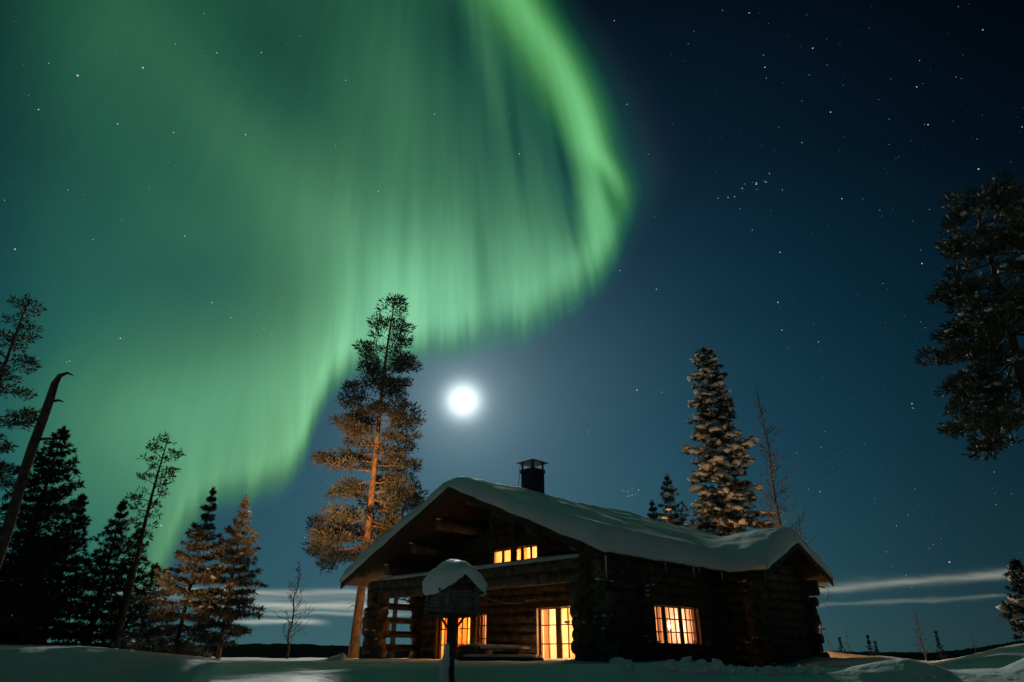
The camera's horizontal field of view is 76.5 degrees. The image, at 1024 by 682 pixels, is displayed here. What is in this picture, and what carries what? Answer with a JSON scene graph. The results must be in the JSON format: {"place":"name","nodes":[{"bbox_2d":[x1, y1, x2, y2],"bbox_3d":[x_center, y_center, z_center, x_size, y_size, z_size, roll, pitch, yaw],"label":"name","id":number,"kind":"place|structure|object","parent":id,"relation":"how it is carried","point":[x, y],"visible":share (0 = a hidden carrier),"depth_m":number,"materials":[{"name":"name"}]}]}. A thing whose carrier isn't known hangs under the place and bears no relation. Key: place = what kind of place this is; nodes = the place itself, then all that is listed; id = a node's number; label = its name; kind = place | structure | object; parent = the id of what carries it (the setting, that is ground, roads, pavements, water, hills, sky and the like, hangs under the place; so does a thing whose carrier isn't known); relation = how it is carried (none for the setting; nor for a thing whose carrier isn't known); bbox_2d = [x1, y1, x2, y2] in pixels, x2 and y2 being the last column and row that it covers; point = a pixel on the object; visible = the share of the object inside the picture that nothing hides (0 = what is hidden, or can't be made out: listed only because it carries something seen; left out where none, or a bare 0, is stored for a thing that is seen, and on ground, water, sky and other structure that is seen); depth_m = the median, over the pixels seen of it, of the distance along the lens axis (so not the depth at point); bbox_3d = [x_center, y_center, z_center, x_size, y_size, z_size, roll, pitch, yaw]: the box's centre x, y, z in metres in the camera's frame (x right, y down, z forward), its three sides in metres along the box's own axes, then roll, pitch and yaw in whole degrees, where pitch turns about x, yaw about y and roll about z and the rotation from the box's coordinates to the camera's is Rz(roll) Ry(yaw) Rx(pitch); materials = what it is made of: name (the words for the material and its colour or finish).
{"place":"outdoors","nodes":[
{"label":"outdoors","id":0,"kind":"place"},
{"bbox_2d":[50,642,934,658],"bbox_3d":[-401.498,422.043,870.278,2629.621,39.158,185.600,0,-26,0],"label":"hills","id":1,"kind":"structure","parent":0,"point":[273,650],"depth_m":806.15,"materials":[{"name":"white snow"}]},
{"bbox_2d":[0,643,1023,681],"bbox_3d":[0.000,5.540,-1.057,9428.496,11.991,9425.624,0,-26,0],"label":"snow ground","id":2,"kind":"structure","parent":0,"point":[47,663],"depth_m":12.47,"materials":[{"name":"white snow"}]},
{"bbox_2d":[0,293,46,490],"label":"pine tree","id":3,"kind":"object","parent":2,"relation":"on","point":[5,368],"visible":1,"depth_m":26.16,"materials":[{"name":"green plant"}]},
{"bbox_2d":[0,372,73,567],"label":"dead trunk","id":4,"kind":"object","parent":2,"relation":"on","point":[17,494],"visible":1,"depth_m":18.19,"materials":[{"name":"brown wood"}]},
{"bbox_2d":[0,425,92,644],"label":"spruce tree","id":5,"kind":"object","parent":2,"relation":"on","point":[41,510],"visible":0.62,"depth_m":25.32,"materials":[{"name":"green plant"}]},
{"bbox_2d":[14,493,103,644],"bbox_3d":[-17.750,9.048,25.681,3.399,6.092,3.218,0,-26,0],"label":"spruce tree","id":6,"kind":"object","parent":2,"relation":"on","point":[77,560],"visible":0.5,"depth_m":25.51,"materials":[{"name":"green plant"}]},
{"bbox_2d":[47,498,141,647],"bbox_3d":[-16.972,9.616,26.952,3.040,6.256,2.952,19,-31,-34],"label":"spruce tree","id":7,"kind":"object","parent":2,"relation":"on","point":[102,562],"visible":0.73,"depth_m":26.54,"materials":[{"name":"green plant"}]},
{"bbox_2d":[81,526,156,648],"bbox_3d":[-15.747,10.193,26.849,2.711,4.883,2.609,10,-27,-20],"label":"spruce tree","id":8,"kind":"object","parent":2,"relation":"on","point":[102,636],"visible":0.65,"depth_m":26.30,"materials":[{"name":"green plant"}]},
{"bbox_2d":[121,562,172,650],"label":"spruce tree","id":9,"kind":"object","parent":2,"relation":"on","point":[151,573],"visible":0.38,"depth_m":27.27,"materials":[{"name":"green plant"}]},
{"bbox_2d":[110,430,185,648],"bbox_3d":[-14.915,7.845,26.190,1.956,8.634,1.774,13,-28,-25],"label":"pine tree","id":10,"kind":"object","parent":2,"relation":"on","point":[123,612],"visible":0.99,"depth_m":26.46,"materials":[{"name":"green plant"}]},
{"bbox_2d":[109,486,237,657],"bbox_3d":[-12.214,9.026,24.591,4.390,7.070,3.405,6,-26,-12],"label":"spruce tree","id":11,"kind":"object","parent":2,"relation":"on","point":[171,615],"visible":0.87,"depth_m":23.88,"materials":[{"name":"green plant"}]},
{"bbox_2d":[189,494,268,658],"bbox_3d":[-10.762,8.994,25.037,2.918,6.173,2.841,0,-26,0],"label":"spruce tree","id":12,"kind":"object","parent":2,"relation":"on","point":[235,630],"visible":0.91,"depth_m":24.62,"materials":[{"name":"green plant"}]},
{"bbox_2d":[273,562,313,658],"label":"birch tree","id":13,"kind":"object","parent":2,"relation":"on","point":[289,630],"visible":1,"depth_m":27.66,"materials":[{"name":"brown plant"}]},
{"bbox_2d":[318,653,347,660],"bbox_3d":[-6.080,10.523,21.571,1.250,0.300,1.100,0,-26,0],"label":"snow drift","id":14,"kind":"object","parent":2,"relation":"on","point":[340,657],"visible":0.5,"depth_m":21.43,"materials":[{"name":"white snow"}]},
{"bbox_2d":[301,293,426,657],"bbox_3d":[-7.790,6.186,34.830,6.478,20.142,6.632,0,-26,0],"label":"pine tree","id":15,"kind":"object","parent":2,"relation":"on","point":[340,532],"visible":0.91,"depth_m":34.70,"materials":[{"name":"green plant"}]},
{"bbox_2d":[372,434,428,657],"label":"pine tree","id":16,"kind":"object","parent":2,"relation":"on","point":[416,498],"visible":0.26,"depth_m":41.51,"materials":[{"name":"green plant"}]},
{"bbox_2d":[421,559,486,681],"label":"bird feeder","id":17,"kind":"object","parent":2,"relation":"on","point":[453,589],"visible":1,"depth_m":9.59,"materials":[{"name":"brown wood"}]},
{"bbox_2d":[455,643,487,659],"bbox_3d":[-1.309,10.897,22.436,0.780,0.800,1.217,23,-34,-40],"label":"storage box","id":18,"kind":"object","parent":2,"relation":"on","point":[465,649],"visible":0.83,"depth_m":22.30,"materials":[{"name":"brown wood"}]},
{"bbox_2d":[460,654,543,660],"bbox_3d":[-0.354,10.013,20.081,0.516,0.586,3.277,23,-34,-40],"label":"porch step","id":19,"kind":"object","parent":2,"relation":"on","point":[497,657],"visible":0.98,"depth_m":19.87,"materials":[{"name":"brown wood"}]},
{"bbox_2d":[480,644,529,654],"bbox_3d":[-0.264,10.387,21.438,0.481,0.695,2.147,23,-34,-40],"label":"porch bench","id":20,"kind":"object","parent":2,"relation":"on","point":[491,648],"visible":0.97,"depth_m":21.37,"materials":[{"name":"brown wood"}]},
{"bbox_2d":[339,459,834,666],"bbox_3d":[3.663,9.444,26.550,15.627,8.380,14.705,23,-34,-40],"label":"log cabin","id":21,"kind":"object","parent":2,"relation":"on","point":[565,578],"visible":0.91,"depth_m":22.40,"materials":[{"name":"wood"}]},
{"bbox_2d":[434,613,485,658],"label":"french door","id":22,"kind":"structure","parent":21,"relation":"in","point":[463,635],"depth_m":25.45,"materials":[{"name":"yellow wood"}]},
{"bbox_2d":[474,605,490,643],"bbox_3d":[-0.249,11.141,24.859,2.561,1.960,0.860,23,-34,-40],"label":"window","id":23,"kind":"structure","parent":21,"relation":"in","point":[479,634],"depth_m":24.28,"materials":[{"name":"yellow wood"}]},
{"bbox_2d":[494,537,539,562],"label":"loft window","id":24,"kind":"structure","parent":21,"relation":"in","point":[526,548],"depth_m":24.37,"materials":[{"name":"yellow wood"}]},
{"bbox_2d":[534,600,575,658],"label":"french door","id":25,"kind":"structure","parent":21,"relation":"in","point":[554,639],"depth_m":22.32,"materials":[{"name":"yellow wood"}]},
{"bbox_2d":[652,592,703,647],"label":"window","id":26,"kind":"structure","parent":21,"relation":"in","point":[676,625],"depth_m":21.35,"materials":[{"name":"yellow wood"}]},
{"bbox_2d":[647,500,661,519],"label":"spruce tree","id":27,"kind":"object","parent":2,"relation":"on","point":[651,509],"visible":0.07,"depth_m":37.96,"materials":[{"name":"green plant"}]},
{"bbox_2d":[609,656,723,672],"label":"snow bank","id":28,"kind":"structure","parent":2,"relation":"on","point":[700,665],"depth_m":9.96,"materials":[{"name":"white snow"}]},
{"bbox_2d":[650,473,689,526],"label":"spruce tree","id":29,"kind":"object","parent":2,"relation":"on","point":[671,517],"visible":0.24,"depth_m":37.28,"materials":[{"name":"green plant"}]},
{"bbox_2d":[681,346,778,535],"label":"spruce tree","id":30,"kind":"object","parent":2,"relation":"on","point":[725,504],"visible":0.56,"depth_m":40.99,"materials":[{"name":"green plant"}]},
{"bbox_2d":[726,664,826,674],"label":"snow clods","id":31,"kind":"object","parent":2,"relation":"on","point":[769,669],"visible":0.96,"depth_m":9.86,"materials":[{"name":"white snow"}]},
{"bbox_2d":[753,388,812,544],"bbox_3d":[13.559,8.830,33.424,3.265,13.703,2.830,0,-26,0],"label":"birch tree","id":32,"kind":"object","parent":2,"relation":"on","point":[774,502],"visible":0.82,"depth_m":34.05,"materials":[{"name":"brown plant"}]},
{"bbox_2d":[797,514,823,649],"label":"birch tree","id":33,"kind":"object","parent":2,"relation":"on","point":[813,596],"visible":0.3,"depth_m":31.86,"materials":[{"name":"grey plant"}]},
{"bbox_2d":[790,523,830,609],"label":"birch tree","id":34,"kind":"object","parent":2,"relation":"on","point":[828,582],"visible":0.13,"depth_m":29.12,"materials":[{"name":"grey plant"}]},
{"bbox_2d":[837,637,846,653],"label":"spruce tree","id":35,"kind":"object","parent":2,"relation":"on","point":[840,642],"visible":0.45,"depth_m":39.81,"materials":[{"name":"green plant"}]},
{"bbox_2d":[866,634,875,655],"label":"spruce tree","id":36,"kind":"object","parent":2,"relation":"on","point":[869,648],"visible":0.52,"depth_m":37.95,"materials":[{"name":"green plant"}]},
{"bbox_2d":[873,640,879,655],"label":"spruce tree","id":37,"kind":"object","parent":2,"relation":"on","point":[876,650],"visible":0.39,"depth_m":39.73,"materials":[{"name":"green plant"}]},
{"bbox_2d":[911,610,932,660],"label":"birch tree","id":38,"kind":"object","parent":2,"relation":"on","point":[924,651],"visible":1,"depth_m":32.70,"materials":[{"name":"brown plant"}]},
{"bbox_2d":[934,630,949,660],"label":"spruce tree","id":39,"kind":"object","parent":2,"relation":"on","point":[938,644],"visible":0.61,"depth_m":39.80,"materials":[{"name":"green plant"}]},
{"bbox_2d":[912,169,1023,461],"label":"pine tree","id":40,"kind":"object","parent":2,"relation":"on","point":[980,386],"visible":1,"depth_m":15.82,"materials":[{"name":"green plant"}]},
{"bbox_2d":[996,559,1023,640],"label":"spruce tree","id":41,"kind":"object","parent":2,"relation":"on","point":[1016,606],"visible":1,"depth_m":22.45,"materials":[{"name":"green plant"}]},
{"bbox_2d":[0,0,1023,652],"label":"sky","id":42,"kind":"structure","parent":0,"point":[466,226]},
{"bbox_2d":[454,392,471,409],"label":"moon","id":43,"kind":"object","parent":42,"relation":"in","point":[462,400],"visible":1,"depth_m":3932.87,"materials":[{"name":"white"}]},
{"bbox_2d":[4,10,1022,594],"bbox_3d":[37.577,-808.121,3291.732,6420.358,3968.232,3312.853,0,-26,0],"label":"stars","id":44,"kind":"object","parent":42,"relation":"in","point":[648,154],"visible":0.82,"depth_m":3679.69,"materials":[{"name":"white"}]},
{"bbox_2d":[868,640,1023,660],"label":"hills","id":45,"kind":"structure","parent":0,"point":[931,656],"depth_m":233.71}
]}

